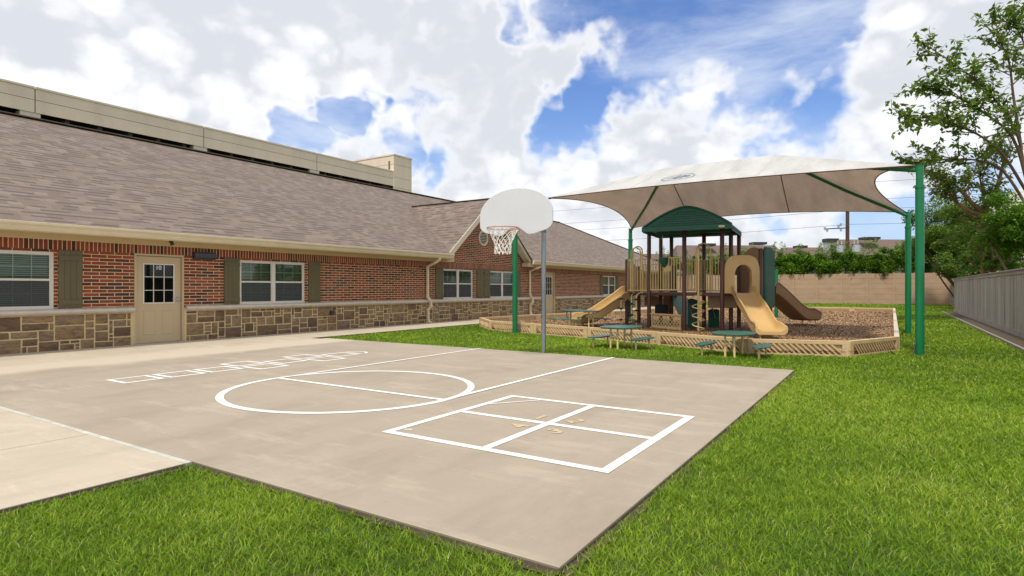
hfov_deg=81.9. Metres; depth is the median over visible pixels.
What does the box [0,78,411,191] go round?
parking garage
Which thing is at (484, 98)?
sky
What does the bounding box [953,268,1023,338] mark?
wooden fence
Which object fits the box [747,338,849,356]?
border timber
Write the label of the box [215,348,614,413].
key lines
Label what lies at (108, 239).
school building
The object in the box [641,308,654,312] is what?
border timber
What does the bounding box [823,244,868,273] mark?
vine shrub
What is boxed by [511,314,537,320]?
border timber
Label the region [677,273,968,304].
block wall
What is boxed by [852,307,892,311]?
border timber
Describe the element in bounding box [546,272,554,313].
door
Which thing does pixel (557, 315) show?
border timber
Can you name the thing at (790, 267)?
vine shrub
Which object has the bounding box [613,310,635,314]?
border timber
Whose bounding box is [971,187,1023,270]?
shrub
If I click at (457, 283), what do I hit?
window
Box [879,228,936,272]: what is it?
tree
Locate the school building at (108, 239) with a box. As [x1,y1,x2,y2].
[0,110,681,354]
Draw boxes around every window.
[0,250,53,309]
[240,260,304,303]
[443,269,472,298]
[490,271,511,297]
[603,276,614,294]
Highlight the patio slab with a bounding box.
[0,409,184,512]
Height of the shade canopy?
5.046 m
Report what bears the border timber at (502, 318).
on the ground at (640, 562)
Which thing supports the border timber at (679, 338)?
on the ground at (640, 562)
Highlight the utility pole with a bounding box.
[824,212,860,273]
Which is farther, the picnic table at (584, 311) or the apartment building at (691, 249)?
the apartment building at (691, 249)
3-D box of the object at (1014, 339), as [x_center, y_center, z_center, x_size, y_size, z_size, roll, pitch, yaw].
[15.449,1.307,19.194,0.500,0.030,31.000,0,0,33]
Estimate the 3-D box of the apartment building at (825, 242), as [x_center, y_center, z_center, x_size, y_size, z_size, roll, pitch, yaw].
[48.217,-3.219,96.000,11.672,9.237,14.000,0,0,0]
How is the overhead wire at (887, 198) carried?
attached to the utility pole
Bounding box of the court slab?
[0,338,793,572]
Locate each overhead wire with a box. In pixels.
[561,173,1010,210]
[563,192,1015,223]
[588,203,1011,229]
[606,222,928,240]
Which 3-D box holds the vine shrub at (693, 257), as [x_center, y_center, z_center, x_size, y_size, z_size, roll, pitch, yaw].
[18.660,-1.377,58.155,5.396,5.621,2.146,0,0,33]
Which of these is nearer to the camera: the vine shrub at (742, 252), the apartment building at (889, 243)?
the vine shrub at (742, 252)
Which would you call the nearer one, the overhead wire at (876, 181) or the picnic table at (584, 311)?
the picnic table at (584, 311)
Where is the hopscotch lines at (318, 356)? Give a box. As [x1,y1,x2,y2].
[108,351,367,382]
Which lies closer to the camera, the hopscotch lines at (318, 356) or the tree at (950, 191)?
the hopscotch lines at (318, 356)
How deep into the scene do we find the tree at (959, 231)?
35.10 m
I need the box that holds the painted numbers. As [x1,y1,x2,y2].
[130,354,583,432]
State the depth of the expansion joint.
5.12 m
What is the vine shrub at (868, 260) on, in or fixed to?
on the ground at (640, 562)
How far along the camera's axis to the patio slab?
4.41 m
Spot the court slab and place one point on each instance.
(554, 517)
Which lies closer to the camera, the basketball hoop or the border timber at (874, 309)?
the basketball hoop
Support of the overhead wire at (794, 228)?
attached to the utility pole
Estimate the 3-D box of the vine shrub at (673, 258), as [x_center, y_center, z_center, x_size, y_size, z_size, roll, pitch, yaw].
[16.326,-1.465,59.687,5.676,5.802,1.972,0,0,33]
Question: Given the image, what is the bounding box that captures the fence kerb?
[942,311,1023,352]
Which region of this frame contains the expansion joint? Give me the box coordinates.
[0,406,191,466]
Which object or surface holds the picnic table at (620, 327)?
on the ground at (640, 562)
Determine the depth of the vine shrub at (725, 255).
57.00 m
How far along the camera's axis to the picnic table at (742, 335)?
11.33 m
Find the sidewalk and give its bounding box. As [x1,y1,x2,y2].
[0,306,654,366]
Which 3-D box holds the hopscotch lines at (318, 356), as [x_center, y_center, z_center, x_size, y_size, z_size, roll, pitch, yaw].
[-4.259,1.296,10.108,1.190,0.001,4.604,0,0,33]
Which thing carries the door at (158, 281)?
in the school building at (108, 239)
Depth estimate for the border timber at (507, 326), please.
17.95 m
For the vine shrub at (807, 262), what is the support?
on the ground at (640, 562)
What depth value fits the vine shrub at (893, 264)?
49.56 m
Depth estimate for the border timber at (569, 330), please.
16.18 m
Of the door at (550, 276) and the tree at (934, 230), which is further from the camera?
the tree at (934, 230)
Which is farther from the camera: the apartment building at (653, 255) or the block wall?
the apartment building at (653, 255)
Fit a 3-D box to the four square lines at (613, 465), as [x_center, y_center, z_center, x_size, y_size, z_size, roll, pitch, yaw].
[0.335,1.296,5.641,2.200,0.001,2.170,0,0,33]
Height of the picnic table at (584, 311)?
0.631 m
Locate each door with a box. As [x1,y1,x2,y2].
[134,253,184,344]
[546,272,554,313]
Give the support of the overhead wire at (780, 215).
attached to the utility pole
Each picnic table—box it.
[548,309,610,326]
[588,325,654,350]
[696,331,771,359]
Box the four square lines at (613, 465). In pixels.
[382,395,694,472]
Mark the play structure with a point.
(757, 296)
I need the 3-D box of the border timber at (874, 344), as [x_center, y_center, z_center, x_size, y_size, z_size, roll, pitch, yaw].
[7.337,1.185,11.986,1.989,0.315,0.100,0,0,-33]
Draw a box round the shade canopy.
[512,155,924,355]
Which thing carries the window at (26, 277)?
in the school building at (108, 239)
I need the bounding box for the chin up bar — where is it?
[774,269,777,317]
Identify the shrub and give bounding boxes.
[657,246,693,275]
[675,245,719,274]
[706,245,736,274]
[727,244,754,271]
[770,242,803,275]
[775,242,813,281]
[786,243,831,277]
[793,241,851,276]
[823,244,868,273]
[836,237,890,273]
[849,240,914,278]
[958,250,1023,272]
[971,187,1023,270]
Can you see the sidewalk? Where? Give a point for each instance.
(56, 356)
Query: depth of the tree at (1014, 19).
22.21 m
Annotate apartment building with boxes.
[643,254,669,257]
[673,242,784,275]
[780,238,838,273]
[824,237,939,273]
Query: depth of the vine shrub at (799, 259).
53.64 m
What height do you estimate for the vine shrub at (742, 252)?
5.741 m
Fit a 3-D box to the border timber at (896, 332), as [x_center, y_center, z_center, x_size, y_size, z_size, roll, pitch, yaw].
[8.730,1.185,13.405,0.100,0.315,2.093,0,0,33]
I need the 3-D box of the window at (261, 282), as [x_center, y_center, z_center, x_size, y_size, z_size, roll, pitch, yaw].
[-6.776,-0.145,16.676,0.150,1.210,2.080,0,0,33]
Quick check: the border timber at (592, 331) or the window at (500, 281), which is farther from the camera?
the window at (500, 281)
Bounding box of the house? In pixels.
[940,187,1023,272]
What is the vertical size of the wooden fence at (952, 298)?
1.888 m
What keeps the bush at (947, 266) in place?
on the ground at (640, 562)
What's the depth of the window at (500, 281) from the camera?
26.39 m
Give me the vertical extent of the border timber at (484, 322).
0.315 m
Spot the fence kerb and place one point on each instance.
(1016, 346)
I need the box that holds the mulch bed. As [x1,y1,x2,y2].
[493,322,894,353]
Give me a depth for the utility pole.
55.86 m
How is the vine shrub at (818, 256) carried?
on the ground at (640, 562)
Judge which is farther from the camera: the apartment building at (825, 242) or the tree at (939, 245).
the apartment building at (825, 242)
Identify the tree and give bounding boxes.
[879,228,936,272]
[883,0,1023,200]
[902,194,976,297]
[908,117,1023,273]
[929,198,981,275]
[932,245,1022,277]
[941,201,1023,277]
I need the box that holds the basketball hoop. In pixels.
[480,188,552,352]
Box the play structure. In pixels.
[569,205,821,338]
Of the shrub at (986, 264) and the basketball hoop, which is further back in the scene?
the shrub at (986, 264)
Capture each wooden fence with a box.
[950,281,953,305]
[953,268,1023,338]
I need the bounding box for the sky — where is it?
[0,0,1023,262]
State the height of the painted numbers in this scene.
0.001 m
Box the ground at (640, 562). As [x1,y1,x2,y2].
[0,302,1023,575]
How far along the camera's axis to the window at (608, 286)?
36.46 m
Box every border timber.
[479,317,488,329]
[481,316,510,320]
[489,320,534,332]
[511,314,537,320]
[533,323,586,338]
[538,313,572,319]
[587,327,655,344]
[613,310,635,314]
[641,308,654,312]
[656,332,748,352]
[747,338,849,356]
[811,307,851,310]
[849,336,898,356]
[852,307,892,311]
[894,330,899,349]
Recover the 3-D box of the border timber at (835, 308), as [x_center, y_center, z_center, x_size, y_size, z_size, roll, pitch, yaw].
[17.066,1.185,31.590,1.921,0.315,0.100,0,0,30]

